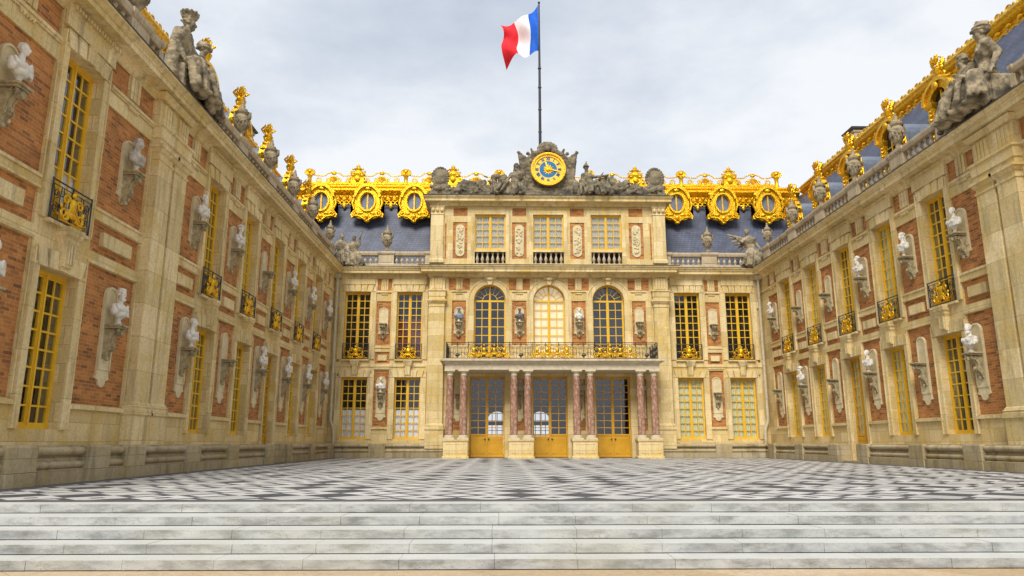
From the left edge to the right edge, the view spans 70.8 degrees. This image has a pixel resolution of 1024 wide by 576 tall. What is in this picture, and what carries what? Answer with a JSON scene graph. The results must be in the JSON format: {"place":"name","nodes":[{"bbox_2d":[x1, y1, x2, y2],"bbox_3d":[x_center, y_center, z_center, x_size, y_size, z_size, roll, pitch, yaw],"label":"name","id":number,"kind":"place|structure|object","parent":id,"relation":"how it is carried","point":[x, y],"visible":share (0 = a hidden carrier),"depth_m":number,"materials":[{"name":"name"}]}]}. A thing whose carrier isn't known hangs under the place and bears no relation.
{"place":"outdoors","nodes":[
{"label":"outdoors","id":0,"kind":"place"},
{"bbox_2d":[0,457,1023,499],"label":"court floor","id":1,"kind":"structure","parent":0,"point":[507,478],"depth_m":15.52,"materials":[{"name":"stone"}]},
{"bbox_2d":[0,568,1023,575],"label":"pavement","id":2,"kind":"structure","parent":0,"point":[792,572],"depth_m":8.06,"materials":[{"name":"stone"}]},
{"bbox_2d":[0,0,342,488],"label":"palace wing","id":3,"kind":"structure","parent":2,"relation":"on","point":[92,221],"depth_m":19.14,"materials":[{"name":"beige stone"}]},
{"bbox_2d":[0,240,6,276],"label":"marble bust","id":4,"kind":"object","parent":3,"relation":"on","point":[3,263],"visible":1,"depth_m":13.58,"materials":[{"name":"white stone"}]},
{"bbox_2d":[6,42,33,81],"bbox_3d":[-9.743,-4.443,14.281,0.334,0.923,0.629,0,-12,-1],"label":"marble bust","id":5,"kind":"object","parent":3,"relation":"on","point":[19,67],"visible":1,"depth_m":14.20,"materials":[{"name":"white stone"}]},
{"bbox_2d":[17,269,66,428],"bbox_3d":[-10.292,1.313,15.543,0.122,3.400,1.440,0,-12,-1],"label":"window","id":6,"kind":"structure","parent":3,"relation":"in","point":[45,276],"depth_m":15.76,"materials":[{"name":"paint"}]},
{"bbox_2d":[47,58,93,224],"bbox_3d":[-10.312,-3.312,16.535,0.162,4.000,1.440,0,-12,-1],"label":"window","id":7,"kind":"structure","parent":3,"relation":"in","point":[59,173],"depth_m":16.81,"materials":[{"name":"paint"}]},
{"bbox_2d":[110,288,128,323],"bbox_3d":[-9.825,0.461,18.051,0.334,0.954,0.629,0,-12,-1],"label":"marble bust","id":8,"kind":"object","parent":3,"relation":"on","point":[119,310],"visible":1,"depth_m":17.95,"materials":[{"name":"white stone"}]},
{"bbox_2d":[128,138,145,169],"bbox_3d":[-9.820,-3.474,18.895,0.344,0.963,0.629,0,-12,-1],"label":"marble bust","id":9,"kind":"object","parent":3,"relation":"on","point":[136,158],"visible":1,"depth_m":18.79,"materials":[{"name":"white stone"}]},
{"bbox_2d":[128,0,150,11],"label":"stone urn","id":10,"kind":"object","parent":3,"relation":"on","point":[140,5],"visible":0.61,"depth_m":19.36,"materials":[{"name":"beige stone"}]},
{"bbox_2d":[185,318,198,346],"bbox_3d":[-9.901,1.385,22.286,0.334,0.923,0.629,0,-12,-1],"label":"marble bust","id":11,"kind":"object","parent":3,"relation":"on","point":[191,335],"visible":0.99,"depth_m":22.17,"materials":[{"name":"white stone"}]},
{"bbox_2d":[164,8,225,123],"bbox_3d":[-9.764,-6.994,22.701,1.500,2.843,3.096,0,-12,-1],"label":"statue group","id":12,"kind":"object","parent":3,"relation":"on","point":[187,65],"visible":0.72,"depth_m":21.65,"materials":[{"name":"stone"}]},
{"bbox_2d":[188,329,206,433],"bbox_3d":[-10.432,3.011,23.462,0.122,3.400,1.440,0,-12,-1],"label":"window","id":13,"kind":"structure","parent":3,"relation":"in","point":[193,431],"depth_m":23.89,"materials":[{"name":"paint"}]},
{"bbox_2d":[197,194,209,219],"bbox_3d":[-9.901,-2.561,23.132,0.334,0.954,0.629,0,-12,-1],"label":"marble bust","id":14,"kind":"object","parent":3,"relation":"on","point":[203,210],"visible":1,"depth_m":23.02,"materials":[{"name":"white stone"}]},
{"bbox_2d":[200,185,218,295],"bbox_3d":[-10.432,-1.614,24.454,0.122,4.000,1.440,0,-12,-1],"label":"window","id":15,"kind":"structure","parent":3,"relation":"in","point":[212,189],"depth_m":24.98,"materials":[{"name":"paint"}]},
{"bbox_2d":[230,344,242,434],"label":"window","id":16,"kind":"structure","parent":3,"relation":"in","point":[233,432],"depth_m":27.49,"materials":[{"name":"paint"}]},
{"bbox_2d":[234,224,245,247],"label":"marble bust","id":17,"kind":"object","parent":3,"relation":"on","point":[239,239],"visible":1,"depth_m":26.25,"materials":[{"name":"white stone"}]},
{"bbox_2d":[233,101,251,134],"bbox_3d":[-10.243,-6.371,27.306,0.589,1.598,0.589,-11,-17,43],"label":"stone urn","id":18,"kind":"object","parent":3,"relation":"on","point":[242,116],"visible":0.9,"depth_m":27.14,"materials":[{"name":"beige stone"}]},
{"bbox_2d":[240,217,252,312],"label":"window","id":19,"kind":"structure","parent":3,"relation":"in","point":[249,223],"depth_m":28.56,"materials":[{"name":"paint"}]},
{"bbox_2d":[258,346,267,368],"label":"marble bust","id":20,"kind":"object","parent":3,"relation":"on","point":[263,360],"visible":1,"depth_m":28.91,"materials":[{"name":"white stone"}]},
{"bbox_2d":[261,355,270,443],"bbox_3d":[-10.577,5.018,30.343,0.162,4.440,1.440,0,-12,-1],"label":"door","id":21,"kind":"structure","parent":3,"relation":"in","point":[267,382],"depth_m":30.94,"materials":[{"name":"paint"}]},
{"bbox_2d":[263,139,279,169],"bbox_3d":[-10.305,-5.622,30.801,0.589,1.598,0.589,-11,-17,43],"label":"stone urn","id":22,"kind":"object","parent":3,"relation":"on","point":[271,153],"visible":0.92,"depth_m":30.63,"materials":[{"name":"beige stone"}]},
{"bbox_2d":[269,242,278,327],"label":"window","id":23,"kind":"structure","parent":3,"relation":"in","point":[276,245],"depth_m":32.07,"materials":[{"name":"paint"}]},
{"bbox_2d":[284,356,292,376],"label":"marble bust","id":24,"kind":"object","parent":3,"relation":"on","point":[288,369],"visible":1,"depth_m":32.39,"materials":[{"name":"white stone"}]},
{"bbox_2d":[287,364,293,435],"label":"window","id":25,"kind":"structure","parent":3,"relation":"in","point":[292,374],"depth_m":34.56,"materials":[{"name":"paint"}]},
{"bbox_2d":[290,271,297,288],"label":"marble bust","id":26,"kind":"object","parent":3,"relation":"on","point":[294,282],"visible":1,"depth_m":33.22,"materials":[{"name":"white stone"}]},
{"bbox_2d":[287,170,301,197],"bbox_3d":[-10.367,-4.872,34.296,0.589,1.598,0.589,-11,-17,43],"label":"stone urn","id":27,"kind":"object","parent":3,"relation":"on","point":[294,183],"visible":0.91,"depth_m":34.13,"materials":[{"name":"beige stone"}]},
{"bbox_2d":[293,263,300,339],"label":"window","id":28,"kind":"structure","parent":3,"relation":"in","point":[299,266],"depth_m":35.61,"materials":[{"name":"paint"}]},
{"bbox_2d":[305,364,312,382],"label":"marble bust","id":29,"kind":"object","parent":3,"relation":"on","point":[308,375],"visible":1,"depth_m":35.84,"materials":[{"name":"white stone"}]},
{"bbox_2d":[307,372,311,436],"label":"window","id":30,"kind":"structure","parent":3,"relation":"in","point":[310,372],"depth_m":37.91,"materials":[{"name":"paint"}]},
{"bbox_2d":[307,195,319,220],"bbox_3d":[-10.428,-4.134,37.742,0.589,1.598,0.589,-11,-17,43],"label":"stone urn","id":31,"kind":"object","parent":3,"relation":"on","point":[313,206],"visible":0.98,"depth_m":37.57,"materials":[{"name":"beige stone"}]},
{"bbox_2d":[310,287,316,303],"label":"marble bust","id":32,"kind":"object","parent":3,"relation":"on","point":[313,297],"visible":1,"depth_m":36.67,"materials":[{"name":"white stone"}]},
{"bbox_2d":[312,279,317,348],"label":"window","id":33,"kind":"structure","parent":3,"relation":"in","point":[316,279],"depth_m":38.92,"materials":[{"name":"paint"}]},
{"bbox_2d":[323,372,328,388],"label":"marble bust","id":34,"kind":"object","parent":3,"relation":"on","point":[325,382],"visible":1,"depth_m":39.37,"materials":[{"name":"white stone"}]},
{"bbox_2d":[327,300,332,315],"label":"marble bust","id":35,"kind":"object","parent":3,"relation":"on","point":[329,310],"visible":1,"depth_m":40.22,"materials":[{"name":"white stone"}]},
{"bbox_2d":[325,220,335,240],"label":"stone urn","id":36,"kind":"object","parent":3,"relation":"on","point":[330,229],"visible":0.92,"depth_m":41.41,"materials":[{"name":"beige stone"}]},
{"bbox_2d":[0,501,1023,570],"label":"steps","id":37,"kind":"structure","parent":2,"relation":"on","point":[365,532],"depth_m":9.07,"materials":[{"name":"white stone"}]},
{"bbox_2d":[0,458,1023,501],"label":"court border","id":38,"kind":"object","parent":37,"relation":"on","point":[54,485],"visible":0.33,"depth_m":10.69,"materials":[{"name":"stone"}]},
{"bbox_2d":[296,163,799,458],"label":"palace building","id":39,"kind":"structure","parent":2,"relation":"on","point":[658,294],"depth_m":42.37,"materials":[{"name":"beige stone"}]},
{"bbox_2d":[334,230,365,265],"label":"statue group","id":40,"kind":"object","parent":39,"relation":"attached to","point":[348,258],"visible":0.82,"depth_m":42.58,"materials":[{"name":"stone"}]},
{"bbox_2d":[339,377,366,438],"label":"window","id":41,"kind":"structure","parent":39,"relation":"in","point":[352,422],"depth_m":41.29,"materials":[{"name":"paint"}]},
{"bbox_2d":[343,292,370,357],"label":"window","id":42,"kind":"structure","parent":39,"relation":"in","point":[359,294],"depth_m":42.44,"materials":[{"name":"paint"}]},
{"bbox_2d":[375,377,385,391],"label":"marble bust","id":43,"kind":"object","parent":39,"relation":"on","point":[380,386],"visible":1,"depth_m":41.12,"materials":[{"name":"white stone"}]},
{"bbox_2d":[381,225,393,250],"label":"stone urn","id":44,"kind":"object","parent":39,"relation":"on","point":[387,235],"visible":1,"depth_m":43.12,"materials":[{"name":"beige stone"}]},
{"bbox_2d":[393,378,419,438],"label":"window","id":45,"kind":"structure","parent":39,"relation":"in","point":[406,422],"depth_m":41.34,"materials":[{"name":"paint"}]},
{"bbox_2d":[396,293,422,357],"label":"window","id":46,"kind":"structure","parent":39,"relation":"in","point":[409,330],"depth_m":42.42,"materials":[{"name":"paint"}]},
{"bbox_2d":[429,167,450,193],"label":"shield carving","id":47,"kind":"object","parent":39,"relation":"on","point":[440,176],"visible":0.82,"depth_m":43.51,"materials":[{"name":"stone"}]},
{"bbox_2d":[454,307,462,320],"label":"marble bust","id":48,"kind":"object","parent":39,"relation":"on","point":[458,315],"visible":1,"depth_m":41.76,"materials":[{"name":"white stone"}]},
{"bbox_2d":[444,173,507,193],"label":"trophy carving","id":49,"kind":"object","parent":39,"relation":"on","point":[464,186],"visible":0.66,"depth_m":43.29,"materials":[{"name":"stone"}]},
{"bbox_2d":[469,377,504,456],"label":"door","id":50,"kind":"structure","parent":39,"relation":"in","point":[480,445],"depth_m":40.92,"materials":[{"name":"paint"}]},
{"bbox_2d":[474,286,505,356],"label":"window","id":51,"kind":"structure","parent":39,"relation":"in","point":[489,309],"depth_m":42.39,"materials":[{"name":"paint"}]},
{"bbox_2d":[475,215,505,249],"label":"window","id":52,"kind":"structure","parent":39,"relation":"in","point":[490,230],"depth_m":43.34,"materials":[{"name":"paint"}]},
{"bbox_2d":[491,163,527,195],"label":"reclining statue","id":53,"kind":"object","parent":39,"relation":"on","point":[516,176],"visible":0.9,"depth_m":43.16,"materials":[{"name":"stone"}]},
{"bbox_2d":[515,308,523,320],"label":"marble bust","id":54,"kind":"object","parent":39,"relation":"on","point":[519,316],"visible":1,"depth_m":41.81,"materials":[{"name":"grey stone"}]},
{"bbox_2d":[517,379,523,393],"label":"marble bust","id":55,"kind":"object","parent":39,"relation":"attached to","point":[520,387],"visible":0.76,"depth_m":41.01,"materials":[{"name":"white stone"}]},
{"bbox_2d":[538,2,541,143],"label":"flagpole","id":56,"kind":"object","parent":39,"relation":"on","point":[539,94],"visible":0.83,"depth_m":48.40,"materials":[{"name":"metal"}]},
{"bbox_2d":[500,6,537,69],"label":"flag","id":57,"kind":"object","parent":56,"relation":"attached to","point":[521,36],"visible":1,"depth_m":49.04,"materials":[{"name":"multicoloured fabric"}]},
{"bbox_2d":[533,215,563,249],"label":"window","id":58,"kind":"structure","parent":39,"relation":"in","point":[547,229],"depth_m":43.40,"materials":[{"name":"paint"}]},
{"bbox_2d":[533,286,564,356],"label":"window","id":59,"kind":"structure","parent":39,"relation":"in","point":[548,302],"depth_m":42.50,"materials":[{"name":"glass"}]},
{"bbox_2d":[517,141,583,194],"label":"clock surround","id":60,"kind":"object","parent":39,"relation":"on","point":[568,184],"visible":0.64,"depth_m":43.78,"materials":[{"name":"stone"}]},
{"bbox_2d":[531,152,565,185],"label":"clock","id":61,"kind":"object","parent":60,"relation":"attached to","point":[548,168],"visible":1,"depth_m":43.41,"materials":[{"name":"gold metal"}]},
{"bbox_2d":[533,377,567,456],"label":"door","id":62,"kind":"structure","parent":39,"relation":"in","point":[545,445],"depth_m":40.98,"materials":[{"name":"paint"}]},
{"bbox_2d":[575,308,583,320],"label":"marble bust","id":63,"kind":"object","parent":39,"relation":"on","point":[579,316],"visible":1,"depth_m":41.88,"materials":[{"name":"white stone"}]},
{"bbox_2d":[580,379,585,393],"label":"marble bust","id":64,"kind":"object","parent":39,"relation":"attached to","point":[582,388],"visible":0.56,"depth_m":41.06,"materials":[{"name":"white stone"}]},
{"bbox_2d":[577,161,613,195],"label":"seated statue","id":65,"kind":"object","parent":39,"relation":"on","point":[590,185],"visible":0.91,"depth_m":43.19,"materials":[{"name":"stone"}]},
{"bbox_2d":[591,216,621,249],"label":"window","id":66,"kind":"structure","parent":39,"relation":"in","point":[605,230],"depth_m":43.45,"materials":[{"name":"paint"}]},
{"bbox_2d":[592,286,624,356],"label":"window","id":67,"kind":"structure","parent":39,"relation":"in","point":[607,302],"depth_m":42.52,"materials":[{"name":"paint"}]},
{"bbox_2d":[595,377,631,456],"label":"door","id":68,"kind":"structure","parent":39,"relation":"in","point":[609,445],"depth_m":41.05,"materials":[{"name":"paint"}]},
{"bbox_2d":[593,172,654,194],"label":"trophy carving","id":69,"kind":"object","parent":39,"relation":"on","point":[624,187],"visible":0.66,"depth_m":43.45,"materials":[{"name":"stone"}]},
{"bbox_2d":[645,168,666,194],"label":"shield carving","id":70,"kind":"object","parent":39,"relation":"on","point":[654,178],"visible":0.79,"depth_m":43.75,"materials":[{"name":"stone"}]},
{"bbox_2d":[674,294,700,358],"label":"window","id":71,"kind":"structure","parent":39,"relation":"in","point":[685,302],"depth_m":42.76,"materials":[{"name":"paint"}]},
{"bbox_2d":[678,378,705,438],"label":"window","id":72,"kind":"structure","parent":39,"relation":"in","point":[691,400],"depth_m":41.74,"materials":[{"name":"paint"}]},
{"bbox_2d":[701,227,712,251],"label":"stone urn","id":73,"kind":"object","parent":39,"relation":"on","point":[707,239],"visible":1,"depth_m":43.45,"materials":[{"name":"beige stone"}]},
{"bbox_2d":[725,294,752,358],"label":"window","id":74,"kind":"structure","parent":39,"relation":"in","point":[736,302],"depth_m":42.81,"materials":[{"name":"paint"}]},
{"bbox_2d":[730,378,758,438],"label":"window","id":75,"kind":"structure","parent":39,"relation":"in","point":[744,411],"depth_m":41.79,"materials":[{"name":"paint"}]},
{"bbox_2d":[752,0,1023,472],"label":"palace wing","id":76,"kind":"structure","parent":2,"relation":"on","point":[928,390],"depth_m":27.52,"materials":[{"name":"beige stone"}]},
{"bbox_2d":[727,229,762,266],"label":"statue group","id":77,"kind":"object","parent":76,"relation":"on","point":[753,256],"visible":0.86,"depth_m":43.15,"materials":[{"name":"stone"}]},
{"bbox_2d":[762,222,772,243],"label":"stone urn","id":78,"kind":"object","parent":76,"relation":"on","point":[767,231],"visible":0.97,"depth_m":41.84,"materials":[{"name":"beige stone"}]},
{"bbox_2d":[767,302,773,316],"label":"marble bust","id":79,"kind":"object","parent":76,"relation":"on","point":[770,311],"visible":1,"depth_m":40.62,"materials":[{"name":"white stone"}]},
{"bbox_2d":[783,279,794,350],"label":"window","id":80,"kind":"structure","parent":76,"relation":"in","point":[786,306],"depth_m":39.46,"materials":[{"name":"paint"}]},
{"bbox_2d":[786,199,798,226],"bbox_3d":[14.964,-3.992,38.404,0.589,1.598,0.589,-11,-17,43],"label":"stone urn","id":81,"kind":"object","parent":76,"relation":"on","point":[792,210],"visible":0.96,"depth_m":38.24,"materials":[{"name":"beige stone"}]},
{"bbox_2d":[791,372,801,436],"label":"window","id":82,"kind":"structure","parent":76,"relation":"in","point":[793,375],"depth_m":38.39,"materials":[{"name":"paint"}]},
{"bbox_2d":[796,366,804,383],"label":"marble bust","id":83,"kind":"object","parent":76,"relation":"on","point":[800,377],"visible":1,"depth_m":36.49,"materials":[{"name":"white stone"}]},
{"bbox_2d":[808,265,821,341],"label":"window","id":84,"kind":"structure","parent":76,"relation":"in","point":[812,270],"depth_m":36.19,"materials":[{"name":"paint"}]},
{"bbox_2d":[812,176,826,206],"bbox_3d":[15.022,-4.696,35.119,0.589,1.598,0.589,-11,-17,43],"label":"stone urn","id":85,"kind":"object","parent":76,"relation":"on","point":[819,188],"visible":0.99,"depth_m":34.95,"materials":[{"name":"beige stone"}]},
{"bbox_2d":[817,365,830,436],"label":"window","id":86,"kind":"structure","parent":76,"relation":"in","point":[821,369],"depth_m":35.11,"materials":[{"name":"paint"}]},
{"bbox_2d":[839,246,856,330],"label":"window","id":87,"kind":"structure","parent":76,"relation":"in","point":[846,249],"depth_m":32.74,"materials":[{"name":"paint"}]},
{"bbox_2d":[846,148,861,180],"bbox_3d":[15.082,-5.417,31.756,0.589,1.598,0.589,-11,-17,43],"label":"stone urn","id":88,"kind":"object","parent":76,"relation":"on","point":[853,163],"visible":0.94,"depth_m":31.59,"materials":[{"name":"beige stone"}]},
{"bbox_2d":[852,256,863,275],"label":"marble bust","id":89,"kind":"object","parent":76,"relation":"on","point":[858,268],"visible":1,"depth_m":30.68,"materials":[{"name":"white stone"}]},
{"bbox_2d":[850,357,867,443],"bbox_3d":[15.293,5.217,31.272,0.162,4.440,1.440,0,-12,-1],"label":"door","id":90,"kind":"structure","parent":76,"relation":"in","point":[854,362],"depth_m":31.70,"materials":[{"name":"paint"}]},
{"bbox_2d":[862,350,873,371],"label":"marble bust","id":91,"kind":"object","parent":76,"relation":"on","point":[867,363],"visible":1,"depth_m":29.83,"materials":[{"name":"white stone"}]},
{"bbox_2d":[878,223,900,318],"bbox_3d":[15.353,-0.646,28.970,0.162,4.000,1.440,0,-12,-1],"label":"window","id":92,"kind":"structure","parent":76,"relation":"in","point":[889,278],"depth_m":29.37,"materials":[{"name":"paint"}]},
{"bbox_2d":[887,113,905,148],"bbox_3d":[15.143,-6.151,28.334,0.589,1.598,0.589,-11,-17,43],"label":"stone urn","id":93,"kind":"object","parent":76,"relation":"on","point":[896,129],"visible":0.91,"depth_m":28.17,"materials":[{"name":"beige stone"}]},
{"bbox_2d":[891,346,913,434],"bbox_3d":[15.353,3.979,27.979,0.162,3.400,1.440,0,-12,-1],"label":"window","id":94,"kind":"structure","parent":76,"relation":"in","point":[898,354],"depth_m":28.31,"materials":[{"name":"paint"}]},
{"bbox_2d":[897,232,909,254],"bbox_3d":[14.853,-1.655,27.377,0.344,0.963,0.629,0,-12,-1],"label":"marble bust","id":95,"kind":"object","parent":76,"relation":"on","point":[903,246],"visible":1,"depth_m":27.29,"materials":[{"name":"white stone"}]},
{"bbox_2d":[926,193,955,301],"bbox_3d":[15.394,-1.383,25.529,0.122,4.000,1.440,0,-12,-1],"label":"window","id":96,"kind":"structure","parent":76,"relation":"in","point":[938,198],"depth_m":25.83,"materials":[{"name":"paint"}]},
{"bbox_2d":[946,207,961,231],"bbox_3d":[14.912,-2.293,24.308,0.334,0.923,0.629,0,-12,-1],"label":"marble bust","id":97,"kind":"object","parent":76,"relation":"on","point":[954,222],"visible":1,"depth_m":24.19,"materials":[{"name":"white stone"}]},
{"bbox_2d":[944,333,974,433],"bbox_3d":[15.394,3.241,24.537,0.122,3.400,1.440,0,-12,-1],"label":"window","id":98,"kind":"structure","parent":76,"relation":"in","point":[968,419],"depth_m":24.77,"materials":[{"name":"paint"}]},
{"bbox_2d":[961,323,977,351],"bbox_3d":[14.912,1.623,23.469,0.334,0.953,0.629,0,-12,-1],"label":"marble bust","id":99,"kind":"object","parent":76,"relation":"on","point":[970,341],"visible":1,"depth_m":23.36,"materials":[{"name":"white stone"}]},
{"bbox_2d":[933,20,1013,135],"bbox_3d":[14.789,-6.927,23.658,1.646,3.092,3.178,0,-12,-1],"label":"statue group","id":100,"kind":"object","parent":76,"relation":"on","point":[979,83],"visible":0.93,"depth_m":22.77,"materials":[{"name":"stone"}]},
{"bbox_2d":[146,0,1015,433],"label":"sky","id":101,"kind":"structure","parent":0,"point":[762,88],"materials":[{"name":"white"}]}
]}

